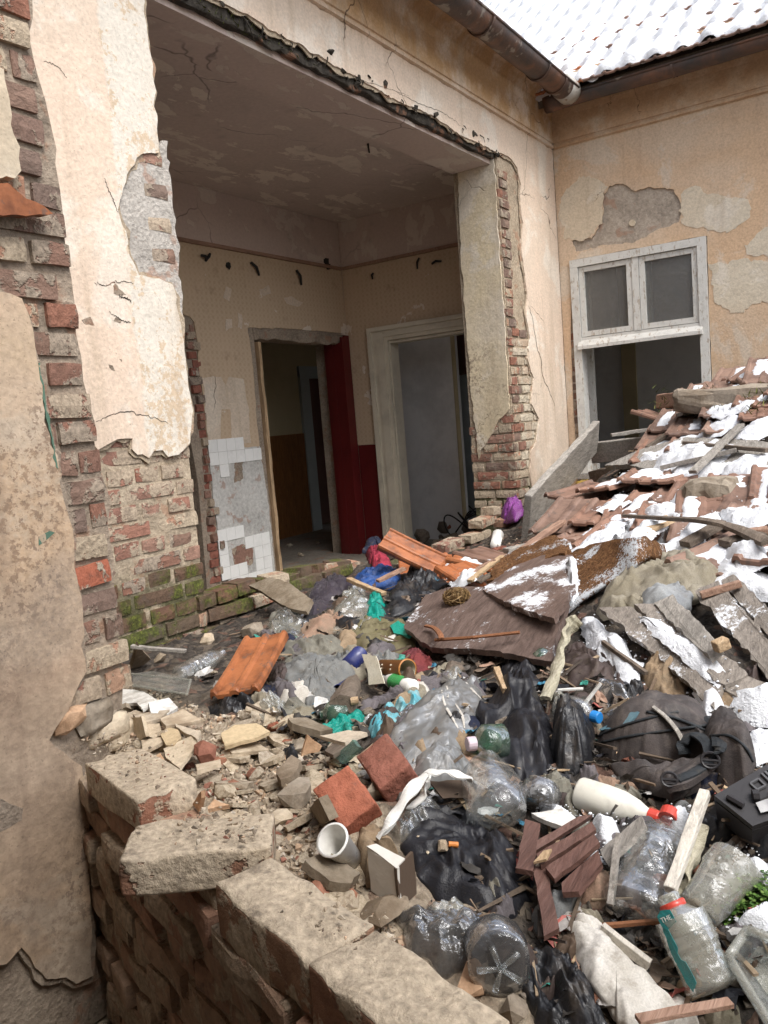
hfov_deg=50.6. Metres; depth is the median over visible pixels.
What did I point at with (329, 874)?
plaster shard
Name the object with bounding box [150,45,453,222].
ceiling
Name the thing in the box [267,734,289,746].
plaster shard
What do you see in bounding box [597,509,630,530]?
clay tile
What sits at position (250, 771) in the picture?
brick chip
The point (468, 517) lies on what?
cable loop
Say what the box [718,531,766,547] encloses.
wood piece
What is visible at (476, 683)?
rag
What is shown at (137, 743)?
mortar lump
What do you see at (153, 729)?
plaster shard
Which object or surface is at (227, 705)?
dark cloth
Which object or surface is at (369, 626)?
rag
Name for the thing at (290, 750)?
dark film
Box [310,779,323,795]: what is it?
plaster shard
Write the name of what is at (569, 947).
rag
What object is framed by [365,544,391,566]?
jacket sleeve
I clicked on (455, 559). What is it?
clay tile
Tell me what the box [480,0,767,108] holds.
snowy roof
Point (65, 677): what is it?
torn pier
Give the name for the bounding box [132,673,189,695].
clear tray
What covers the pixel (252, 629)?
rubble lump
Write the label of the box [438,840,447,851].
stone
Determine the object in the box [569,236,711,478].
window
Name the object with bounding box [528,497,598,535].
clay tile
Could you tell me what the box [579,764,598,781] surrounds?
rag
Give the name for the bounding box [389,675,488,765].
plastic film
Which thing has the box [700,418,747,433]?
clay tile
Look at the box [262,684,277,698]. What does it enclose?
rag
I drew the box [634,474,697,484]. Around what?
clay tile
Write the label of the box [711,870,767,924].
clover patch
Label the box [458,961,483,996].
rubble lump
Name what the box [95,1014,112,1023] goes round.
ground
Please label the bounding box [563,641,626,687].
rag
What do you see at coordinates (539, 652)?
bottle
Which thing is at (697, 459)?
lath
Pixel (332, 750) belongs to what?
plaster shard
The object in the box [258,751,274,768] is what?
plaster shard
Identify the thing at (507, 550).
wood piece
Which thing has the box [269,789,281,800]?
plaster shard
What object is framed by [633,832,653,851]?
scrap
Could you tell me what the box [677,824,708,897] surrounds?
wood plank
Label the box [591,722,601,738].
rag
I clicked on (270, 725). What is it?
brick chip
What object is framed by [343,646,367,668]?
drinks can
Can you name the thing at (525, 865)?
lath
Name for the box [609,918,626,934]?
scrap
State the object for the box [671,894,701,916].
rag
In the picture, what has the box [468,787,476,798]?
rubble lump
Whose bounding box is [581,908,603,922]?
rag
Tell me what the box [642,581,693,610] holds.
jacket lining
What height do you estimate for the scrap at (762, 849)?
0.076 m
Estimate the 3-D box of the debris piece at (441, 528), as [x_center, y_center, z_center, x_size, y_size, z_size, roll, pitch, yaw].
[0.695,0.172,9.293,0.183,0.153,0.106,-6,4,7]
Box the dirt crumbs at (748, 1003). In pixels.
[194,583,767,1022]
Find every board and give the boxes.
[599,607,723,709]
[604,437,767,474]
[634,604,747,689]
[654,594,724,662]
[695,580,767,679]
[721,574,767,636]
[723,676,765,696]
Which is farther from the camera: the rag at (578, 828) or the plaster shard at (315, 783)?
the plaster shard at (315, 783)
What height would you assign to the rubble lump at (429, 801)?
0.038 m
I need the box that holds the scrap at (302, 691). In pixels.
[279,680,309,704]
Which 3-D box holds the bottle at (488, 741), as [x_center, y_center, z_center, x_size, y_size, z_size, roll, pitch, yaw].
[0.248,0.557,1.969,0.104,0.089,0.087,-6,7,-12]
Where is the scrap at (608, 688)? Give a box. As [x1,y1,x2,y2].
[590,678,630,716]
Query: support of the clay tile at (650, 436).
on the snow cover
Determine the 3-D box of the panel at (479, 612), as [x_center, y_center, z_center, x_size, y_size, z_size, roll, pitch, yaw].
[0.346,0.375,2.863,0.771,0.178,0.625,0,8,34]
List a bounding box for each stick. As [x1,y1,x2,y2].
[130,644,186,652]
[346,577,385,595]
[376,567,405,582]
[493,666,506,692]
[557,687,582,690]
[582,682,601,706]
[600,922,651,970]
[602,918,659,927]
[606,832,622,906]
[635,997,733,1023]
[663,788,710,894]
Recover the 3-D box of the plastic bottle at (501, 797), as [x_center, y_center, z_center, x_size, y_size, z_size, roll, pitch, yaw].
[0.279,0.650,1.838,0.076,0.065,0.051,-5,6,-6]
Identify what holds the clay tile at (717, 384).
on the clay tile at (703, 412)
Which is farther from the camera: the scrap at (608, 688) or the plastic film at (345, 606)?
the plastic film at (345, 606)
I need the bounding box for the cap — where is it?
[658,804,676,825]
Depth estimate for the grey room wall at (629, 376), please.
10.26 m
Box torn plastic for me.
[376,769,472,839]
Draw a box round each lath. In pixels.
[515,819,539,875]
[533,866,558,940]
[536,815,591,853]
[536,822,595,869]
[545,834,599,883]
[562,851,602,897]
[660,448,738,469]
[682,441,767,451]
[688,423,744,473]
[699,580,741,598]
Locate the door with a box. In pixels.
[309,379,330,523]
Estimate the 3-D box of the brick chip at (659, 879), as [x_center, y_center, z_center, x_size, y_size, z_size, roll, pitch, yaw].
[0.537,0.706,1.549,0.052,0.027,0.048,5,-15,13]
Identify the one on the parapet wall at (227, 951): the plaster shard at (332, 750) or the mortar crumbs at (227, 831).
the mortar crumbs at (227, 831)
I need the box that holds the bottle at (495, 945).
[463,913,530,996]
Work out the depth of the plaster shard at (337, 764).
2.04 m
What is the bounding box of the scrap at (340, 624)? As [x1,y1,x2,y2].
[333,608,362,632]
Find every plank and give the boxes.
[521,421,599,538]
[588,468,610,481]
[591,437,641,462]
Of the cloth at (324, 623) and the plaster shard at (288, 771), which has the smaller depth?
the plaster shard at (288, 771)
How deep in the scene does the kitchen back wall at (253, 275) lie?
7.38 m
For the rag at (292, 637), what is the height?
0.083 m
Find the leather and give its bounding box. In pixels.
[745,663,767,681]
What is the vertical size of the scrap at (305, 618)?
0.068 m
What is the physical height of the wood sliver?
0.020 m
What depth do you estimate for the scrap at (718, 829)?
1.61 m
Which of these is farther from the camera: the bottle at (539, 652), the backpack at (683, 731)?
the bottle at (539, 652)
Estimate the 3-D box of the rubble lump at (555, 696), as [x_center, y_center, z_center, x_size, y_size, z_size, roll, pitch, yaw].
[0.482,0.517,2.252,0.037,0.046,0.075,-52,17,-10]
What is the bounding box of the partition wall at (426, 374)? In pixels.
[398,336,468,538]
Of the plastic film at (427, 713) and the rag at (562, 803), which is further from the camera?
the plastic film at (427, 713)
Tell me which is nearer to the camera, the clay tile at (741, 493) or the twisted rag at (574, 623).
the twisted rag at (574, 623)
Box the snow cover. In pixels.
[445,359,767,948]
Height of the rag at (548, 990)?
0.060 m
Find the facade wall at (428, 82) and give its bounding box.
[30,0,568,653]
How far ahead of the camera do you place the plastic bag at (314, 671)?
2.70 m
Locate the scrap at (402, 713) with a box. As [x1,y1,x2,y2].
[398,703,411,716]
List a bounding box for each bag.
[268,611,301,634]
[280,651,355,705]
[355,563,400,590]
[366,591,385,620]
[384,566,447,616]
[400,799,533,918]
[475,672,553,783]
[522,945,606,1023]
[550,693,596,776]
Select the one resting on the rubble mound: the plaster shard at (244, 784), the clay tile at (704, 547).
the plaster shard at (244, 784)
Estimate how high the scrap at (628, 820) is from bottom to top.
0.058 m
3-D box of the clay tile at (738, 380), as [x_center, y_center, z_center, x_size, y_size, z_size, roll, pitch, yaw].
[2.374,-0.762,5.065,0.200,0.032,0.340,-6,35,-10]
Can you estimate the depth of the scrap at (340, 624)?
3.45 m
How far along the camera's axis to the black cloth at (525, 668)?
2.46 m
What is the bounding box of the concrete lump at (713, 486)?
[679,476,738,498]
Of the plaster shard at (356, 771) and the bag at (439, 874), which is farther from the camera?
the plaster shard at (356, 771)
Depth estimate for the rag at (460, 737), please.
2.03 m
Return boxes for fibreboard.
[486,535,571,583]
[568,536,665,613]
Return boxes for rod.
[434,631,519,641]
[601,640,647,674]
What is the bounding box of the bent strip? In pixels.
[622,514,767,546]
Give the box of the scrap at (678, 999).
[672,991,698,1023]
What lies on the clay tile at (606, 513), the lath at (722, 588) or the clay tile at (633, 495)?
the clay tile at (633, 495)
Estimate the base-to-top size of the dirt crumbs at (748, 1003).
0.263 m
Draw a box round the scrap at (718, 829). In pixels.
[702,805,734,847]
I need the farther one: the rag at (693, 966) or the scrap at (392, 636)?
the scrap at (392, 636)
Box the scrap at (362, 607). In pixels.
[357,600,394,621]
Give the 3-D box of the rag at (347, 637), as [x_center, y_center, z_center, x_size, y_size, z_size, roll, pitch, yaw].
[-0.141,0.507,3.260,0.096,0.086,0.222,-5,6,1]
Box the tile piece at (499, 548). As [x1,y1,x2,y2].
[491,545,505,550]
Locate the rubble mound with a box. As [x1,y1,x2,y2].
[115,414,767,1023]
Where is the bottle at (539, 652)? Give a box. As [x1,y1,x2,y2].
[533,648,548,668]
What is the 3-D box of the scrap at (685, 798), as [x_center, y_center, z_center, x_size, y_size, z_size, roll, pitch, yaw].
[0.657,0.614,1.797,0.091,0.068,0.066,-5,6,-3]
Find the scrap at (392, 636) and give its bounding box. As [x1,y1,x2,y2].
[385,634,396,640]
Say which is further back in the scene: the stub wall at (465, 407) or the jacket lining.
the stub wall at (465, 407)
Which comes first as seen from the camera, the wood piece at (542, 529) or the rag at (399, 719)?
the rag at (399, 719)
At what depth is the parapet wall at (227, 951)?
1.42 m
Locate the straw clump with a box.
[442,586,470,605]
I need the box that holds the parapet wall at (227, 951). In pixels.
[78,772,509,1023]
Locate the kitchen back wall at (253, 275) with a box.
[171,180,365,589]
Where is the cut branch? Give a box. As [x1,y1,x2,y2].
[350,696,358,705]
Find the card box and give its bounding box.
[367,844,416,899]
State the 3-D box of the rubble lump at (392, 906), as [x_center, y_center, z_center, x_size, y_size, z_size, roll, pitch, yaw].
[0.001,0.732,1.507,0.077,0.039,0.098,0,8,34]
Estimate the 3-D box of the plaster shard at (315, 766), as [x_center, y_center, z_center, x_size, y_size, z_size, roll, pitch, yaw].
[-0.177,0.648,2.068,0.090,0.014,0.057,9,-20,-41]
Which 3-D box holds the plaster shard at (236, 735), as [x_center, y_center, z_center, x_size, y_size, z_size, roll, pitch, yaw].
[-0.387,0.599,2.191,0.136,0.017,0.113,-9,8,-32]
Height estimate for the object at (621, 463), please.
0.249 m
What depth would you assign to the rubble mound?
2.21 m
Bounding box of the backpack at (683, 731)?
[597,690,755,801]
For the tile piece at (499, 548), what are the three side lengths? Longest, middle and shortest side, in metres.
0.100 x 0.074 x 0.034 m
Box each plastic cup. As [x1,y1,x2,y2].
[316,822,360,867]
[490,529,503,547]
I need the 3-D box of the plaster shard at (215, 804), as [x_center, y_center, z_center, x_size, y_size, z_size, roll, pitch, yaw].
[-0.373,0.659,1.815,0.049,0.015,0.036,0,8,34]
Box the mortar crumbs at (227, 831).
[64,732,395,949]
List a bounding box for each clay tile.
[210,630,288,699]
[377,528,449,573]
[398,546,429,573]
[434,560,488,586]
[445,555,492,571]
[452,546,502,562]
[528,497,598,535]
[544,479,618,499]
[544,534,581,549]
[557,526,593,541]
[567,498,613,525]
[571,518,625,547]
[575,478,633,492]
[582,492,623,499]
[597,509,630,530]
[606,490,667,519]
[608,489,629,497]
[616,468,671,483]
[628,439,664,463]
[629,500,655,530]
[630,409,658,419]
[633,424,671,450]
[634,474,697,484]
[635,484,661,491]
[645,519,668,540]
[647,408,694,432]
[647,483,673,503]
[660,481,685,503]
[664,416,707,436]
[664,425,682,451]
[664,531,735,576]
[665,516,714,542]
[674,490,725,522]
[687,381,710,388]
[695,473,749,501]
[698,407,738,417]
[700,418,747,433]
[705,366,745,388]
[712,381,736,388]
[713,502,767,536]
[716,485,751,516]
[726,367,745,382]
[731,395,767,407]
[731,545,767,566]
[735,377,742,384]
[737,407,767,420]
[741,356,767,384]
[747,464,767,499]
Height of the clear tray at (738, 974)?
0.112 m
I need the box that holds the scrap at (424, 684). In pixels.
[418,681,428,691]
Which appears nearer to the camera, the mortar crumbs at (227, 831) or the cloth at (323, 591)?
the mortar crumbs at (227, 831)
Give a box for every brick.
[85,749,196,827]
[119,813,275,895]
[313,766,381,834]
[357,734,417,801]
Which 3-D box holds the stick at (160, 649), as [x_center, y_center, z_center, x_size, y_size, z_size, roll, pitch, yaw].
[-0.849,0.514,3.059,0.212,0.040,0.024,-4,6,8]
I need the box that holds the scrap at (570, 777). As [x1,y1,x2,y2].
[559,772,574,788]
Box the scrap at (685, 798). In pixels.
[662,795,690,802]
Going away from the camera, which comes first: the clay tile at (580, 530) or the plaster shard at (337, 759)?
the plaster shard at (337, 759)
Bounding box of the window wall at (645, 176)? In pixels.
[552,12,767,485]
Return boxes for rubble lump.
[154,652,166,662]
[200,633,213,644]
[240,622,262,636]
[272,809,292,827]
[277,777,310,808]
[292,737,304,752]
[360,894,408,928]
[362,707,375,716]
[367,782,382,800]
[415,671,423,679]
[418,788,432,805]
[444,661,465,672]
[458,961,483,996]
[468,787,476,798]
[495,716,506,723]
[552,692,559,703]
[632,914,641,919]
[640,892,648,900]
[714,919,723,928]
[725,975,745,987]
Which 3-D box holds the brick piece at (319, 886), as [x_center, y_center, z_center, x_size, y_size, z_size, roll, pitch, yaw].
[-0.117,0.712,1.541,0.064,0.038,0.042,-8,7,-29]
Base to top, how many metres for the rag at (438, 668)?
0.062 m
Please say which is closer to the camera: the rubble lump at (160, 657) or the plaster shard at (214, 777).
the plaster shard at (214, 777)
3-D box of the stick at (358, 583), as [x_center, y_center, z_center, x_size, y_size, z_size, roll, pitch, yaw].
[-0.087,0.360,3.936,0.035,0.049,0.324,-9,8,-32]
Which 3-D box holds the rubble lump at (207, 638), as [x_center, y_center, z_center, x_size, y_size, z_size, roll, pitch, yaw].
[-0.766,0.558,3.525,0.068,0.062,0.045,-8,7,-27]
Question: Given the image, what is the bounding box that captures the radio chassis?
[714,764,767,847]
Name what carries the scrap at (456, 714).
on the rubble mound
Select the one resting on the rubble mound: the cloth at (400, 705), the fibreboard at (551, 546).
the fibreboard at (551, 546)
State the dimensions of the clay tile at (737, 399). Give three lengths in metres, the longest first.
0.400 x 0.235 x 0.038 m
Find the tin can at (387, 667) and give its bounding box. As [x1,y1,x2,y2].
[379,658,416,674]
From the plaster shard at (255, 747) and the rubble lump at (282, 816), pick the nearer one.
the rubble lump at (282, 816)
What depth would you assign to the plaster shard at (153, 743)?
2.26 m
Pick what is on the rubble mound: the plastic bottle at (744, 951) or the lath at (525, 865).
the plastic bottle at (744, 951)
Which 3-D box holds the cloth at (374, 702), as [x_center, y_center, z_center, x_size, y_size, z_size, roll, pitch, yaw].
[0.000,0.570,2.448,0.121,0.081,0.234,0,8,34]
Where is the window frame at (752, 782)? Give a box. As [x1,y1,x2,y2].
[749,778,766,790]
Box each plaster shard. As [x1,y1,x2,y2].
[122,689,156,711]
[122,703,133,712]
[128,710,142,717]
[129,641,150,667]
[132,715,148,740]
[133,710,169,724]
[141,737,162,751]
[147,723,161,738]
[150,748,162,755]
[155,729,168,737]
[160,709,200,728]
[161,728,181,746]
[164,736,195,769]
[175,723,200,742]
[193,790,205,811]
[195,775,205,782]
[196,759,220,774]
[203,773,221,783]
[208,799,229,812]
[212,722,228,734]
[214,780,254,788]
[217,754,239,760]
[219,809,251,818]
[221,723,269,749]
[221,747,239,771]
[225,803,251,807]
[226,718,253,729]
[228,741,268,755]
[228,755,250,762]
[235,788,254,794]
[249,577,313,614]
[251,700,268,721]
[254,751,284,767]
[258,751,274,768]
[259,778,280,791]
[263,707,282,727]
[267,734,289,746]
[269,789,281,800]
[276,755,301,787]
[277,714,293,731]
[283,808,305,812]
[283,812,311,831]
[287,717,332,738]
[299,851,309,864]
[301,734,321,755]
[301,764,326,770]
[302,853,359,891]
[309,794,338,824]
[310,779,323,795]
[320,730,367,745]
[324,893,366,912]
[325,743,349,757]
[327,771,337,774]
[328,757,341,765]
[331,761,344,766]
[341,755,355,758]
[348,755,362,769]
[352,725,364,730]
[352,769,369,779]
[354,864,365,886]
[481,812,500,823]
[531,808,574,828]
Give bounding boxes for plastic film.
[336,594,367,631]
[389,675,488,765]
[395,904,482,979]
[414,740,473,788]
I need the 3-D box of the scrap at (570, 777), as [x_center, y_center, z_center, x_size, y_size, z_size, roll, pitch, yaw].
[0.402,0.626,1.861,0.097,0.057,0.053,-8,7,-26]
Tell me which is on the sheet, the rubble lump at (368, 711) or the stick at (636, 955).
the stick at (636, 955)
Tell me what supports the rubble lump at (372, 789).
on the brick at (387, 766)
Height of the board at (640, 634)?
0.144 m
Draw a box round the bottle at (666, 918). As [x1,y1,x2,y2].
[657,894,728,994]
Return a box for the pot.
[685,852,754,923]
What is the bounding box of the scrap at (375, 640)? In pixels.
[365,636,381,647]
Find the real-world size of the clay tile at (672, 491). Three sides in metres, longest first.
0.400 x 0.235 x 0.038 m
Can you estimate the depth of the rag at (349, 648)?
3.12 m
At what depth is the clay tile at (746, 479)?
3.91 m
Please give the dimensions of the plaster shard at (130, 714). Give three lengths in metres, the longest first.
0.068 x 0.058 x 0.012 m
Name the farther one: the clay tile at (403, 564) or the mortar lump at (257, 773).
the clay tile at (403, 564)
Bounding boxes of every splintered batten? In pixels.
[467,555,503,582]
[473,559,495,571]
[476,563,508,583]
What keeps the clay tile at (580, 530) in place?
on the rubble mound
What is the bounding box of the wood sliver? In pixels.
[533,849,551,863]
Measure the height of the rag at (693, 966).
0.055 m
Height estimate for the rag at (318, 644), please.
0.103 m
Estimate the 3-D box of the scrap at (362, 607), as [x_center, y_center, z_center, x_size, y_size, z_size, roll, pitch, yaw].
[-0.059,0.445,3.669,0.097,0.094,0.501,-7,7,-23]
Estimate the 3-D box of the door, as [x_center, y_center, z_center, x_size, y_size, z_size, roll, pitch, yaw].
[-0.864,-0.897,11.737,0.050,2.300,1.125,0,8,34]
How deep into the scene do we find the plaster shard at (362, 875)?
1.60 m
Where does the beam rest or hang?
on the rubble mound
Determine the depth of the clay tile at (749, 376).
5.13 m
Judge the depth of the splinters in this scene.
1.58 m
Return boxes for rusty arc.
[424,624,443,639]
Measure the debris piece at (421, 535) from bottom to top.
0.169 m
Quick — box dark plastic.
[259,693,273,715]
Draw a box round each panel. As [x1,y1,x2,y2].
[404,578,569,666]
[483,555,579,623]
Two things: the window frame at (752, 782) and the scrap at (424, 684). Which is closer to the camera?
the window frame at (752, 782)
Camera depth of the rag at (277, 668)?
2.77 m
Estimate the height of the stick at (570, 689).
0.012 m
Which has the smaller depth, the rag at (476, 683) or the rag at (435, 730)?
the rag at (435, 730)
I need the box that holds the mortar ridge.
[672,383,767,413]
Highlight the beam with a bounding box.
[656,388,703,408]
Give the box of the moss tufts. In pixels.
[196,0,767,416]
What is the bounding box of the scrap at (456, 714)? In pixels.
[449,711,461,718]
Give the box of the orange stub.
[448,841,458,847]
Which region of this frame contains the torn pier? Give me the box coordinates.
[0,0,133,1023]
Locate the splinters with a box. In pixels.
[211,426,767,1003]
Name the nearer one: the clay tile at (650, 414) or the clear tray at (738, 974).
the clear tray at (738, 974)
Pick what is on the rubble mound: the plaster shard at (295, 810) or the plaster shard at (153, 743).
the plaster shard at (295, 810)
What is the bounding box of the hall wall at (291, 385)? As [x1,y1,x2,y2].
[261,343,330,539]
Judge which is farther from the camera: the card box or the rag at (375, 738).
the rag at (375, 738)
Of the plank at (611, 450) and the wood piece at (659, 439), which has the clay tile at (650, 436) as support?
the wood piece at (659, 439)
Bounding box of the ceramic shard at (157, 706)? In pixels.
[148,698,177,714]
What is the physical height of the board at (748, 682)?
0.078 m
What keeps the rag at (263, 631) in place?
on the rubble mound
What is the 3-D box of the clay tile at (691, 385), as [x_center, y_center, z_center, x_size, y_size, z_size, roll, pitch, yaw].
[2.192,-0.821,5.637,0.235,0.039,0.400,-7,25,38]
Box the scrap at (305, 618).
[300,614,317,626]
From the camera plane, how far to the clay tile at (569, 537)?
3.92 m
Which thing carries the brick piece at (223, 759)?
on the plaster shard
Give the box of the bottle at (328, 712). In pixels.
[320,702,348,722]
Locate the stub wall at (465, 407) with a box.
[456,334,476,519]
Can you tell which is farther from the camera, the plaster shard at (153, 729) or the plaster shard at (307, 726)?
the plaster shard at (153, 729)
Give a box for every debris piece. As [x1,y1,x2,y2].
[414,529,429,542]
[430,539,441,546]
[437,521,448,533]
[444,532,457,538]
[461,523,472,532]
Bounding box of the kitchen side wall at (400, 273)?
[337,194,463,540]
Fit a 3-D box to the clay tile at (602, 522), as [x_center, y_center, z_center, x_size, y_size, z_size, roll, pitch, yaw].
[1.051,0.104,3.755,0.235,0.038,0.400,3,18,37]
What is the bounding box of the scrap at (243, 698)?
[236,692,254,708]
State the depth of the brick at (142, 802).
1.93 m
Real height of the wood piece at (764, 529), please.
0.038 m
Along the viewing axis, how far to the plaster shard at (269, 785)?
1.96 m
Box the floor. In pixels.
[279,522,435,568]
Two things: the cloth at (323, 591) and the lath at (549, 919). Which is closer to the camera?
the lath at (549, 919)
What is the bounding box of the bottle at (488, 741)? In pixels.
[465,723,509,758]
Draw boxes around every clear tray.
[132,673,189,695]
[724,927,767,1013]
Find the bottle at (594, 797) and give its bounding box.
[572,777,659,822]
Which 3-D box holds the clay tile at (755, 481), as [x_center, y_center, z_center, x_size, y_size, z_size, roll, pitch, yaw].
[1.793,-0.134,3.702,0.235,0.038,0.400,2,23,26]
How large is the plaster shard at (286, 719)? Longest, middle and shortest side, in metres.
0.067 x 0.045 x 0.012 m
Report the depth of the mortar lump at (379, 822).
1.70 m
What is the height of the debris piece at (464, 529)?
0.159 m
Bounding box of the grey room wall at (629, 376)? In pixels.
[590,254,701,467]
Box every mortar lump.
[134,739,141,748]
[158,738,165,751]
[214,784,236,799]
[237,710,250,719]
[245,704,253,713]
[248,800,262,814]
[249,766,263,780]
[269,748,282,754]
[276,834,283,848]
[305,769,323,781]
[330,891,343,897]
[337,890,358,909]
[349,832,358,845]
[366,817,383,828]
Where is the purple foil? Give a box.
[501,495,523,524]
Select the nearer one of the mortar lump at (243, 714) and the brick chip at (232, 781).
the brick chip at (232, 781)
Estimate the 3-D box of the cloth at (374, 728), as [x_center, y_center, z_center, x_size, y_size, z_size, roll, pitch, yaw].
[-0.001,0.580,2.253,0.105,0.085,0.239,-5,6,-7]
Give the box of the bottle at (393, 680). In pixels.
[382,674,418,690]
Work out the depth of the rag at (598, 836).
1.64 m
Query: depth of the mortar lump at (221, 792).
1.93 m
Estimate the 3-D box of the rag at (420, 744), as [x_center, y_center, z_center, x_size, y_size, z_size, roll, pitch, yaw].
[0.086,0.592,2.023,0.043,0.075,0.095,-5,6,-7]
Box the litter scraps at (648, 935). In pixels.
[194,577,767,1017]
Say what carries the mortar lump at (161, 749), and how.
on the plaster shard
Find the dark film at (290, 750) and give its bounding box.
[283,744,298,759]
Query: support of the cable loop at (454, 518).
on the floor
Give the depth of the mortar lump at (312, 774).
1.99 m
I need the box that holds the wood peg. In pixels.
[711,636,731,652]
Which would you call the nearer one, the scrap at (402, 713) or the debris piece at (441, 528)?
the scrap at (402, 713)
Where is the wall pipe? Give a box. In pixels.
[450,336,466,523]
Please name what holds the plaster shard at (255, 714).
on the rubble mound
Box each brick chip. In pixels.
[185,762,194,769]
[228,779,241,789]
[245,767,255,779]
[267,721,277,731]
[594,992,599,1004]
[621,757,634,761]
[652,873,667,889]
[675,911,688,924]
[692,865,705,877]
[708,949,727,965]
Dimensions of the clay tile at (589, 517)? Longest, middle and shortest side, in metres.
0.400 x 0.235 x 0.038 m
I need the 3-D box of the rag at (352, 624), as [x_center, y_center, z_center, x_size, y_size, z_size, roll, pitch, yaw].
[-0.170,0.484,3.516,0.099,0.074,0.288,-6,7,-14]
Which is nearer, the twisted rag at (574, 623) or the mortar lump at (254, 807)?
the mortar lump at (254, 807)
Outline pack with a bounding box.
[390,621,411,638]
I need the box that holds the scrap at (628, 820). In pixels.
[616,815,635,832]
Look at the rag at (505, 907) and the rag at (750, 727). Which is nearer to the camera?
the rag at (505, 907)
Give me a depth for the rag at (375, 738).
2.11 m
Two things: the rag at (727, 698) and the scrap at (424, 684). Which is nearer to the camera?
the rag at (727, 698)
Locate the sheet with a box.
[567,921,675,1023]
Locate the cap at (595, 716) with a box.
[589,710,602,723]
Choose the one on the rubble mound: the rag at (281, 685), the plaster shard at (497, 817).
the plaster shard at (497, 817)
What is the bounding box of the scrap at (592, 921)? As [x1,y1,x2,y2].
[575,912,601,927]
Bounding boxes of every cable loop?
[443,514,475,534]
[455,512,475,531]
[457,512,473,529]
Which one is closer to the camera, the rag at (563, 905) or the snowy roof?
the rag at (563, 905)
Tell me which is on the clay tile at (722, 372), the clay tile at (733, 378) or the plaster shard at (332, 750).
the clay tile at (733, 378)
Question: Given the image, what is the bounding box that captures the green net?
[323,709,366,743]
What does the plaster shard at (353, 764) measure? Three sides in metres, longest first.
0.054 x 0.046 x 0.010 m
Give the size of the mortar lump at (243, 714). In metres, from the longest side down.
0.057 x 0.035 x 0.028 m
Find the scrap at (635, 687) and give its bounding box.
[627,679,644,697]
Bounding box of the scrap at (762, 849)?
[749,833,767,858]
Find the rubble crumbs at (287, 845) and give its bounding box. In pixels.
[115,684,405,947]
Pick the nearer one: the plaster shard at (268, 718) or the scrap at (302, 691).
the plaster shard at (268, 718)
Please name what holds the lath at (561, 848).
on the lath at (549, 919)
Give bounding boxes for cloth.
[208,694,243,715]
[287,607,360,637]
[304,572,363,615]
[359,685,404,717]
[362,536,386,554]
[368,702,399,737]
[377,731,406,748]
[395,690,420,712]
[401,647,433,672]
[420,670,468,689]
[501,659,540,688]
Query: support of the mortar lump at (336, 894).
on the rubble mound
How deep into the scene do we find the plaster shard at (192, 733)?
2.23 m
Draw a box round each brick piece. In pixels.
[194,740,215,762]
[214,754,226,767]
[311,880,329,893]
[498,993,528,1023]
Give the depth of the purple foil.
6.46 m
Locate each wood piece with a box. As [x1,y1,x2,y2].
[503,543,524,553]
[516,520,565,549]
[537,523,552,533]
[600,815,647,866]
[610,428,646,436]
[630,515,674,535]
[645,426,677,447]
[676,412,692,416]
[679,519,724,547]
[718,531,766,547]
[751,526,767,534]
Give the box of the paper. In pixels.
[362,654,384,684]
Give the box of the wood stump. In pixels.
[329,674,360,712]
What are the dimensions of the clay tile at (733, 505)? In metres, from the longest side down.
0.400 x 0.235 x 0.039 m
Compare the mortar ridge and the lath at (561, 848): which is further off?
the mortar ridge
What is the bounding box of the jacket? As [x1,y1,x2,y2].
[598,548,717,604]
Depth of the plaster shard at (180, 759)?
2.14 m
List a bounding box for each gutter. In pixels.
[429,0,580,104]
[542,33,767,113]
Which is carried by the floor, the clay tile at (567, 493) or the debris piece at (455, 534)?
the debris piece at (455, 534)
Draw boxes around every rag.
[251,691,271,703]
[260,629,275,635]
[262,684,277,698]
[266,663,287,682]
[270,676,296,699]
[278,634,343,661]
[281,633,295,652]
[281,697,314,715]
[292,635,306,658]
[292,705,319,721]
[332,593,365,610]
[338,629,356,647]
[343,645,366,651]
[345,619,353,628]
[351,615,416,653]
[351,652,371,680]
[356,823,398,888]
[365,705,398,725]
[366,641,395,655]
[366,735,399,749]
[373,649,398,659]
[376,713,395,735]
[392,692,410,705]
[396,704,413,723]
[401,666,417,680]
[405,684,426,697]
[415,738,425,751]
[428,662,447,675]
[431,726,440,734]
[456,729,467,751]
[461,676,486,691]
[464,676,485,695]
[468,715,479,727]
[489,877,499,896]
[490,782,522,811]
[490,893,514,917]
[527,943,537,964]
[531,889,580,942]
[537,975,554,999]
[540,615,582,700]
[543,770,583,816]
[555,932,575,958]
[559,792,569,806]
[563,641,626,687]
[566,821,589,836]
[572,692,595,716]
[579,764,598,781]
[581,870,609,908]
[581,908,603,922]
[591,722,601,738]
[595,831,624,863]
[596,592,642,620]
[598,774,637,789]
[609,873,642,910]
[614,784,647,798]
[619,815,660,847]
[641,650,687,694]
[652,822,674,849]
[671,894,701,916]
[674,800,690,813]
[674,976,712,997]
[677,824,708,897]
[681,963,698,978]
[691,770,717,798]
[704,998,740,1023]
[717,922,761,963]
[722,692,733,705]
[744,721,757,730]
[751,959,767,975]

